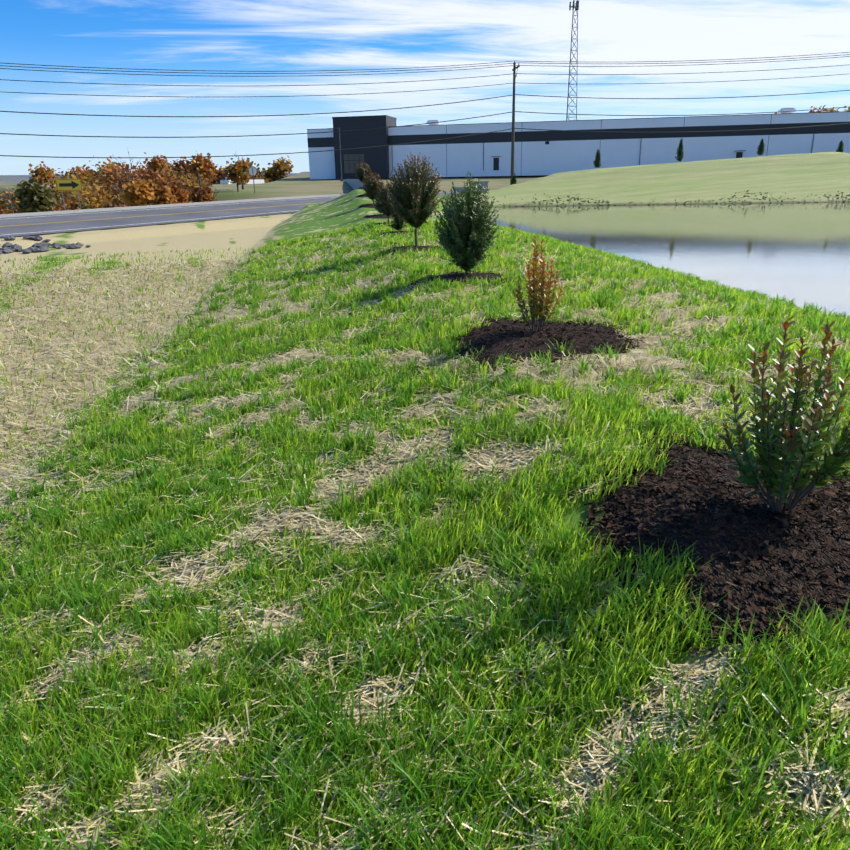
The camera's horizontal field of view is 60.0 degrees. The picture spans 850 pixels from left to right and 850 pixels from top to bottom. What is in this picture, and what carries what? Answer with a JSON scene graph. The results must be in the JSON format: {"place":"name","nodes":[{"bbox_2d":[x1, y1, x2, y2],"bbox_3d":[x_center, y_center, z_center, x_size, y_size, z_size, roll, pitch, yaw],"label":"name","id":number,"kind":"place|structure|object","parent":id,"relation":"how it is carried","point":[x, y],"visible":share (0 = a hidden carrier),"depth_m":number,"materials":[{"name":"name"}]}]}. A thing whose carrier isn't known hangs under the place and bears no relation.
{"place":"outdoors","nodes":[
{"label":"outdoors","id":0,"kind":"place"},
{"bbox_2d":[0,152,849,849],"bbox_3d":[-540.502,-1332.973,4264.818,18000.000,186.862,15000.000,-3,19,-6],"label":"ground","id":1,"kind":"structure","parent":0,"point":[806,178],"depth_m":10.00,"materials":[{"name":"green plant"}]},
{"bbox_2d":[0,191,16,213],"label":"tree wood","id":2,"kind":"object","parent":1,"relation":"on","point":[7,209],"visible":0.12,"depth_m":57.81,"materials":[{"name":"brown plant"}]},
{"bbox_2d":[0,191,16,213],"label":"tree wood","id":3,"kind":"object","parent":1,"relation":"on","point":[2,203],"visible":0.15,"depth_m":57.52,"materials":[{"name":"brown plant"}]},
{"bbox_2d":[8,181,45,213],"bbox_3d":[-31.945,-15.139,58.133,4.872,7.959,2.837,-3,19,-6],"label":"tree","id":4,"kind":"object","parent":1,"relation":"on","point":[18,199],"visible":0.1,"depth_m":57.36,"materials":[{"name":"brown plant"}]},
{"bbox_2d":[1,180,60,212],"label":"tree","id":5,"kind":"object","parent":1,"relation":"on","point":[3,194],"visible":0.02,"depth_m":59.78,"materials":[{"name":"brown plant"}]},
{"bbox_2d":[11,179,56,212],"bbox_3d":[-22.860,-12.943,43.223,2.221,2.847,2.270,-3,19,-6],"label":"tree wood","id":6,"kind":"object","parent":1,"relation":"on","point":[37,197],"visible":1,"depth_m":42.72,"materials":[{"name":"green plant"}]},
{"bbox_2d":[16,201,52,212],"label":"tree wood","id":7,"kind":"object","parent":1,"relation":"on","point":[26,210],"visible":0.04,"depth_m":45.10,"materials":[{"name":"brown plant"}]},
{"bbox_2d":[28,161,59,184],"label":"tree","id":8,"kind":"object","parent":1,"relation":"on","point":[45,176],"visible":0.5,"depth_m":185.73,"materials":[{"name":"orange plant"}]},
{"bbox_2d":[0,235,90,254],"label":"rock pile","id":9,"kind":"object","parent":1,"relation":"on","point":[39,247],"visible":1,"depth_m":29.49,"materials":[{"name":"grey stone"}]},
{"bbox_2d":[36,168,79,206],"bbox_3d":[-30.623,-16.937,62.805,5.227,9.388,6.264,-17,24,-39],"label":"tree","id":10,"kind":"object","parent":1,"relation":"on","point":[57,194],"visible":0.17,"depth_m":60.98,"materials":[{"name":"brown plant"}]},
{"bbox_2d":[53,204,64,210],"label":"tree wood","id":11,"kind":"object","parent":1,"relation":"on","point":[58,209],"depth_m":50.86,"materials":[{"name":"brown plant"}]},
{"bbox_2d":[55,178,82,209],"bbox_3d":[-21.008,-13.373,43.737,1.400,2.400,0.056,-8,20,-19],"label":"arrow sign","id":12,"kind":"object","parent":1,"relation":"on","point":[75,184],"visible":0.92,"depth_m":43.47,"materials":[{"name":"yellow metal"}]},
{"bbox_2d":[51,191,90,207],"bbox_3d":[-27.761,-15.280,57.394,4.407,5.894,5.049,-3,19,-6],"label":"tree wood","id":13,"kind":"object","parent":1,"relation":"on","point":[65,201],"visible":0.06,"depth_m":56.21,"materials":[{"name":"brown plant"}]},
{"bbox_2d":[59,166,85,178],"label":"tree","id":14,"kind":"object","parent":1,"relation":"on","point":[72,171],"visible":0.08,"depth_m":198.03,"materials":[{"name":"brown plant"}]},
{"bbox_2d":[66,196,95,209],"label":"tree wood","id":15,"kind":"object","parent":1,"relation":"on","point":[73,205],"visible":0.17,"depth_m":48.63,"materials":[{"name":"brown plant"}]},
{"bbox_2d":[67,167,98,184],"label":"tree","id":16,"kind":"object","parent":1,"relation":"on","point":[86,175],"visible":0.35,"depth_m":192.33,"materials":[{"name":"brown plant"}]},
{"bbox_2d":[48,155,125,207],"bbox_3d":[-28.729,-18.591,65.529,7.673,10.320,8.318,5,19,17],"label":"tree","id":17,"kind":"object","parent":1,"relation":"on","point":[94,172],"visible":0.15,"depth_m":64.33,"materials":[{"name":"brown plant"}]},
{"bbox_2d":[60,175,127,208],"bbox_3d":[-26.325,-16.401,59.215,4.962,7.023,5.048,-3,19,-6],"label":"tree wood","id":18,"kind":"object","parent":1,"relation":"on","point":[87,193],"visible":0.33,"depth_m":57.99,"materials":[{"name":"orange plant"}]},
{"bbox_2d":[96,167,107,184],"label":"tree","id":19,"kind":"object","parent":1,"relation":"on","point":[98,173],"visible":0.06,"depth_m":198.47,"materials":[{"name":"brown plant"}]},
{"bbox_2d":[96,161,124,184],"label":"tree","id":20,"kind":"object","parent":1,"relation":"on","point":[108,166],"visible":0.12,"depth_m":194.78,"materials":[{"name":"brown plant"}]},
{"bbox_2d":[91,174,130,206],"bbox_3d":[-25.936,-17.491,63.021,5.635,7.600,5.125,-3,19,-6],"label":"tree","id":21,"kind":"object","parent":1,"relation":"on","point":[114,190],"visible":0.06,"depth_m":61.62,"materials":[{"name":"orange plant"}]},
{"bbox_2d":[81,164,142,205],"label":"tree","id":22,"kind":"object","parent":1,"relation":"on","point":[127,167],"visible":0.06,"depth_m":65.69,"materials":[{"name":"brown plant"}]},
{"bbox_2d":[100,202,125,207],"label":"tree wood","id":23,"kind":"object","parent":1,"relation":"on","point":[115,205],"visible":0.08,"depth_m":53.53,"materials":[{"name":"brown plant"}]},
{"bbox_2d":[103,191,128,207],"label":"tree wood","id":24,"kind":"object","parent":1,"relation":"on","point":[118,199],"visible":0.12,"depth_m":54.27,"materials":[{"name":"brown plant"}]},
{"bbox_2d":[93,159,142,191],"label":"tree","id":25,"kind":"object","parent":1,"relation":"on","point":[118,165],"visible":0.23,"depth_m":70.52,"materials":[{"name":"brown plant"}]},
{"bbox_2d":[105,163,132,205],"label":"tree","id":26,"kind":"object","parent":1,"relation":"on","point":[121,182],"visible":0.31,"depth_m":55.89,"materials":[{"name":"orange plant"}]},
{"bbox_2d":[115,149,142,177],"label":"tree","id":27,"kind":"object","parent":1,"relation":"on","point":[131,165],"visible":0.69,"depth_m":71.79,"materials":[{"name":"brown plant"}]},
{"bbox_2d":[114,172,158,206],"bbox_3d":[-24.332,-18.090,63.691,5.072,7.103,5.000,-3,19,-6],"label":"tree wood","id":28,"kind":"object","parent":1,"relation":"on","point":[116,186],"visible":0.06,"depth_m":62.77,"materials":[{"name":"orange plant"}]},
{"bbox_2d":[119,177,155,206],"bbox_3d":[-18.846,-14.882,48.499,2.129,2.742,2.196,-3,19,-6],"label":"tree wood","id":29,"kind":"object","parent":1,"relation":"on","point":[137,193],"visible":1,"depth_m":47.97,"materials":[{"name":"orange plant"}]},
{"bbox_2d":[129,167,146,178],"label":"tree","id":30,"kind":"object","parent":1,"relation":"on","point":[139,172],"visible":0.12,"depth_m":203.43,"materials":[{"name":"brown plant"}]},
{"bbox_2d":[121,152,182,203],"bbox_3d":[-23.393,-19.600,64.561,5.905,8.102,6.562,-10,21,-26],"label":"tree","id":31,"kind":"object","parent":1,"relation":"on","point":[148,176],"visible":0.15,"depth_m":62.85,"materials":[{"name":"brown plant"}]},
{"bbox_2d":[145,155,171,182],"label":"tree","id":32,"kind":"object","parent":1,"relation":"on","point":[154,162],"visible":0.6,"depth_m":72.99,"materials":[{"name":"brown plant"}]},
{"bbox_2d":[148,183,177,204],"bbox_3d":[-18.583,-15.581,51.839,2.286,2.796,2.152,-3,19,-6],"label":"tree wood","id":33,"kind":"object","parent":1,"relation":"on","point":[163,196],"visible":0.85,"depth_m":51.30,"materials":[{"name":"orange plant"}]},
{"bbox_2d":[152,173,192,203],"bbox_3d":[-18.334,-16.402,53.727,2.882,3.718,3.291,-3,19,-6],"label":"tree wood","id":34,"kind":"object","parent":1,"relation":"on","point":[180,195],"visible":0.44,"depth_m":52.99,"materials":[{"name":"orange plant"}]},
{"bbox_2d":[156,163,190,182],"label":"tree","id":35,"kind":"object","parent":1,"relation":"on","point":[177,173],"visible":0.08,"depth_m":68.42,"materials":[{"name":"brown plant"}]},
{"bbox_2d":[166,156,193,183],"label":"tree","id":36,"kind":"object","parent":1,"relation":"on","point":[180,163],"visible":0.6,"depth_m":76.41,"materials":[{"name":"brown plant"}]},
{"bbox_2d":[170,164,214,202],"bbox_3d":[-19.979,-18.980,62.312,4.521,5.821,4.753,-3,19,-6],"label":"tree","id":37,"kind":"object","parent":1,"relation":"on","point":[187,182],"visible":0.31,"depth_m":61.05,"materials":[{"name":"brown plant"}]},
{"bbox_2d":[184,153,218,183],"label":"tree","id":38,"kind":"object","parent":1,"relation":"on","point":[203,164],"visible":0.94,"depth_m":69.11,"materials":[{"name":"orange plant"}]},
{"bbox_2d":[184,166,218,200],"bbox_3d":[-17.412,-17.905,57.847,2.749,4.645,2.117,16,25,42],"label":"tree","id":39,"kind":"object","parent":1,"relation":"on","point":[199,182],"visible":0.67,"depth_m":57.34,"materials":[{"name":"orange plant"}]},
{"bbox_2d":[189,183,216,202],"bbox_3d":[-17.458,-17.324,58.211,2.310,3.498,2.394,-3,19,-6],"label":"tree wood","id":40,"kind":"object","parent":1,"relation":"on","point":[196,195],"visible":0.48,"depth_m":57.52,"materials":[{"name":"brown plant"}]},
{"bbox_2d":[212,164,228,183],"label":"tree","id":41,"kind":"object","parent":1,"relation":"on","point":[219,175],"visible":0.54,"depth_m":188.34,"materials":[{"name":"brown plant"}]},
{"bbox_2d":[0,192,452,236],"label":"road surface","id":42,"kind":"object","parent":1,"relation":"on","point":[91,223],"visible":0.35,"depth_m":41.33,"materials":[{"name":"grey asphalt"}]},
{"bbox_2d":[6,210,298,234],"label":"road edge line","id":43,"kind":"object","parent":42,"relation":"on","point":[144,223],"visible":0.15,"depth_m":37.83,"materials":[{"name":"white paint"}]},
{"bbox_2d":[2,202,323,226],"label":"road centre line","id":44,"kind":"object","parent":42,"relation":"on","point":[149,215],"visible":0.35,"depth_m":41.54,"materials":[{"name":"yellow paint"}]},
{"bbox_2d":[0,194,344,217],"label":"road kerb","id":45,"kind":"structure","parent":42,"relation":"on","point":[127,208],"depth_m":46.58,"materials":[{"name":"concrete"}]},
{"bbox_2d":[11,192,440,218],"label":"road edge line","id":46,"kind":"object","parent":42,"relation":"on","point":[162,208],"visible":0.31,"depth_m":45.49,"materials":[{"name":"white paint"}]},
{"bbox_2d":[220,158,251,191],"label":"tree","id":47,"kind":"object","parent":1,"relation":"on","point":[238,170],"visible":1,"depth_m":72.44,"materials":[{"name":"brown plant"}]},
{"bbox_2d":[228,172,243,184],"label":"tree","id":48,"kind":"object","parent":1,"relation":"on","point":[233,180],"visible":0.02,"depth_m":77.57,"materials":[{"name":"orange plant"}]},
{"bbox_2d":[220,179,263,183],"bbox_3d":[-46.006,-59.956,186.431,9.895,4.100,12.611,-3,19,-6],"label":"box trailer","id":49,"kind":"object","parent":1,"relation":"on","point":[258,181],"visible":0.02,"depth_m":186.73,"materials":[{"name":"white metal"}]},
{"bbox_2d":[249,167,256,192],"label":"stop sign","id":50,"kind":"object","parent":1,"relation":"on","point":[252,171],"visible":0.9,"depth_m":69.31,"materials":[{"name":"silver metal"}]},
{"bbox_2d":[242,158,269,182],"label":"tree","id":51,"kind":"object","parent":1,"relation":"on","point":[258,175],"visible":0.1,"depth_m":191.19,"materials":[{"name":"orange plant"}]},
{"bbox_2d":[261,167,280,182],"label":"tree","id":52,"kind":"object","parent":1,"relation":"on","point":[267,173],"visible":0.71,"depth_m":208.28,"materials":[{"name":"brown plant"}]},
{"bbox_2d":[268,155,293,180],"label":"tree","id":53,"kind":"object","parent":1,"relation":"on","point":[283,166],"visible":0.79,"depth_m":207.88,"materials":[{"name":"orange plant"}]},
{"bbox_2d":[327,128,342,180],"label":"lot light pole","id":54,"kind":"object","parent":1,"relation":"on","point":[341,178],"visible":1,"depth_m":124.54,"materials":[{"name":"grey metal"}]},
{"bbox_2d":[346,179,364,188],"bbox_3d":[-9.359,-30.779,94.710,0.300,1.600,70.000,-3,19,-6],"label":"culvert headwall","id":55,"kind":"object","parent":1,"relation":"on","point":[355,183],"depth_m":79.95,"materials":[{"name":"concrete"}]},
{"bbox_2d":[354,161,370,183],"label":"shrub stems","id":56,"kind":"object","parent":1,"relation":"on","point":[362,170],"visible":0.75,"depth_m":45.08,"materials":[{"name":"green plant"}]},
{"bbox_2d":[363,168,371,187],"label":"shrub stems","id":57,"kind":"object","parent":1,"relation":"on","point":[368,171],"visible":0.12,"depth_m":40.57,"materials":[{"name":"green plant"}]},
{"bbox_2d":[358,203,376,207],"bbox_3d":[-2.628,-10.841,36.411,1.648,0.232,2.019,-12,22,-30],"label":"mulch ring","id":58,"kind":"object","parent":1,"relation":"on","point":[370,205],"visible":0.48,"depth_m":36.09,"materials":[{"name":"brown soil"}]},
{"bbox_2d":[362,172,384,203],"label":"shrub stems","id":59,"kind":"object","parent":1,"relation":"on","point":[371,185],"visible":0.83,"depth_m":35.89,"materials":[{"name":"green plant"}]},
{"bbox_2d":[363,214,392,218],"bbox_3d":[-1.783,-9.033,31.755,1.837,0.172,1.962,-3,19,-6],"label":"mulch ring","id":60,"kind":"object","parent":1,"relation":"on","point":[379,216],"visible":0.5,"depth_m":31.29,"materials":[{"name":"brown soil"}]},
{"bbox_2d":[374,182,385,213],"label":"shrub stems","id":61,"kind":"object","parent":60,"relation":"on","point":[381,185],"visible":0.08,"depth_m":31.45,"materials":[{"name":"green plant"}]},
{"bbox_2d":[372,183,394,221],"bbox_3d":[-1.401,-8.111,26.873,1.077,1.533,1.101,8,21,25],"label":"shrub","id":62,"kind":"object","parent":1,"relation":"on","point":[384,205],"visible":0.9,"depth_m":26.73,"materials":[{"name":"green plant"}]},
{"bbox_2d":[367,222,404,226],"bbox_3d":[-1.403,-7.354,27.032,1.802,0.219,1.950,-3,19,-6],"label":"mulch ring","id":63,"kind":"object","parent":1,"relation":"on","point":[384,223],"visible":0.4,"depth_m":26.85,"materials":[{"name":"brown soil"}]},
{"bbox_2d":[376,230,419,236],"bbox_3d":[-0.717,-5.826,22.435,1.675,0.215,1.998,7,20,22],"label":"mulch ring","id":64,"kind":"object","parent":1,"relation":"on","point":[392,232],"visible":0.5,"depth_m":22.06,"materials":[{"name":"brown soil"}]},
{"bbox_2d":[388,203,406,230],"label":"shrub stems","id":65,"kind":"object","parent":64,"relation":"on","point":[398,224],"visible":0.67,"depth_m":22.16,"materials":[{"name":"green plant"}]},
{"bbox_2d":[380,245,444,254],"bbox_3d":[-0.115,-4.157,17.498,2.009,0.230,1.646,-3,19,-6],"label":"mulch ring","id":66,"kind":"object","parent":1,"relation":"on","point":[402,247],"visible":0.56,"depth_m":17.30,"materials":[{"name":"brown soil"}]},
{"bbox_2d":[386,152,442,246],"bbox_3d":[-0.236,-5.199,17.129,1.383,2.183,1.396,-3,19,-6],"label":"tree","id":67,"kind":"object","parent":1,"relation":"on","point":[415,205],"visible":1,"depth_m":16.86,"materials":[{"name":"green plant"}]},
{"bbox_2d":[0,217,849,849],"bbox_3d":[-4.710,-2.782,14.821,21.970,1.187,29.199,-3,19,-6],"label":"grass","id":68,"kind":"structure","parent":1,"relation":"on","point":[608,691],"depth_m":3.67,"materials":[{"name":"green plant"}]},
{"bbox_2d":[0,225,849,849],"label":"straw mulch","id":69,"kind":"object","parent":1,"relation":"on","point":[598,763],"visible":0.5,"depth_m":3.99,"materials":[{"name":"beige plant"}]},
{"bbox_2d":[405,271,514,289],"bbox_3d":[0.579,-2.451,12.360,2.024,0.230,1.711,-3,19,-6],"label":"mulch ring","id":70,"kind":"object","parent":1,"relation":"on","point":[454,276],"visible":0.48,"depth_m":12.14,"materials":[{"name":"brown soil"}]},
{"bbox_2d":[433,171,498,274],"bbox_3d":[0.678,-3.245,12.052,1.122,1.710,1.084,-3,19,-6],"label":"shrub","id":71,"kind":"object","parent":1,"relation":"on","point":[467,239],"visible":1,"depth_m":11.86,"materials":[{"name":"green plant"}]},
{"bbox_2d":[454,181,488,193],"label":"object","id":72,"kind":"object","parent":1,"relation":"on","point":[484,183],"visible":0.36,"depth_m":69.13,"materials":[{"name":"concrete"}]},
{"bbox_2d":[509,173,516,184],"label":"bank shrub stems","id":73,"kind":"object","parent":1,"relation":"on","point":[513,180],"visible":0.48,"depth_m":66.08,"materials":[{"name":"green plant"}]},
{"bbox_2d":[510,62,519,183],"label":"utility pole","id":74,"kind":"object","parent":1,"relation":"on","point":[513,125],"visible":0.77,"depth_m":66.44,"materials":[{"name":"brown wood"}]},
{"bbox_2d":[0,52,849,157],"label":"power lines","id":75,"kind":"object","parent":74,"relation":"attached to","point":[403,91],"visible":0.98,"depth_m":60.84,"materials":[{"name":"black metal"}]},
{"bbox_2d":[435,316,643,373],"bbox_3d":[1.212,-0.852,7.593,2.057,0.271,2.506,5,20,17],"label":"mulch ring","id":76,"kind":"object","parent":1,"relation":"on","point":[517,337],"visible":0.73,"depth_m":7.39,"materials":[{"name":"brown soil"}]},
{"bbox_2d":[512,236,565,331],"bbox_3d":[1.139,-1.425,7.514,0.524,0.988,0.440,-3,19,-6],"label":"shrub","id":77,"kind":"object","parent":76,"relation":"on","point":[542,308],"visible":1,"depth_m":7.50,"materials":[{"name":"orange plant"}]},
{"bbox_2d":[566,0,578,120],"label":"cell tower","id":78,"kind":"structure","parent":1,"relation":"on","point":[576,7],"depth_m":210.86,"materials":[{"name":"grey metal"}]},
{"bbox_2d":[307,111,849,178],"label":"warehouse","id":79,"kind":"structure","parent":1,"relation":"on","point":[546,151],"depth_m":129.45,"materials":[{"name":"white metal"}]},
{"bbox_2d":[426,108,795,124],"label":"rooftop units","id":80,"kind":"object","parent":79,"relation":"on","point":[781,109],"visible":0.52,"depth_m":130.44,"materials":[{"name":"silver metal"}]},
{"bbox_2d":[593,149,600,167],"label":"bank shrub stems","id":81,"kind":"object","parent":1,"relation":"on","point":[597,163],"visible":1,"depth_m":66.16,"materials":[{"name":"green plant"}]},
{"bbox_2d":[479,184,849,206],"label":"wrack line","id":82,"kind":"object","parent":1,"relation":"on","point":[675,200],"visible":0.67,"depth_m":58.46,"materials":[{"name":"plant"}]},
{"bbox_2d":[675,139,683,161],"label":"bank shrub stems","id":83,"kind":"object","parent":1,"relation":"on","point":[680,155],"visible":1,"depth_m":66.59,"materials":[{"name":"green plant"}]},
{"bbox_2d":[576,428,849,665],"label":"mulch ring","id":84,"kind":"object","parent":1,"relation":"on","point":[764,561],"visible":0.69,"depth_m":3.31,"materials":[{"name":"brown wood"}]},
{"bbox_2d":[715,316,849,515],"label":"shrub","id":85,"kind":"object","parent":84,"relation":"on","point":[784,447],"visible":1,"depth_m":3.33,"materials":[{"name":"green plant"}]},
{"bbox_2d":[756,138,764,154],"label":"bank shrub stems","id":86,"kind":"object","parent":1,"relation":"on","point":[760,149],"visible":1,"depth_m":67.08,"materials":[{"name":"green plant"}]},
{"bbox_2d":[808,105,838,112],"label":"autumn trees","id":87,"kind":"object","parent":1,"relation":"on","point":[822,110],"visible":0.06,"depth_m":209.90,"materials":[{"name":"orange plant"}]},
{"bbox_2d":[836,139,843,151],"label":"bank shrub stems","id":88,"kind":"object","parent":1,"relation":"on","point":[840,148],"visible":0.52,"depth_m":67.71,"materials":[{"name":"green plant"}]},
{"bbox_2d":[0,0,849,174],"label":"sky","id":89,"kind":"structure","parent":0,"point":[309,37],"materials":[{"name":"blue"}]},
{"bbox_2d":[486,202,849,317],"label":"pond water","id":90,"kind":"structure","parent":0,"point":[799,251],"depth_m":27.70,"materials":[{"name":"grey liquid"}]}
]}

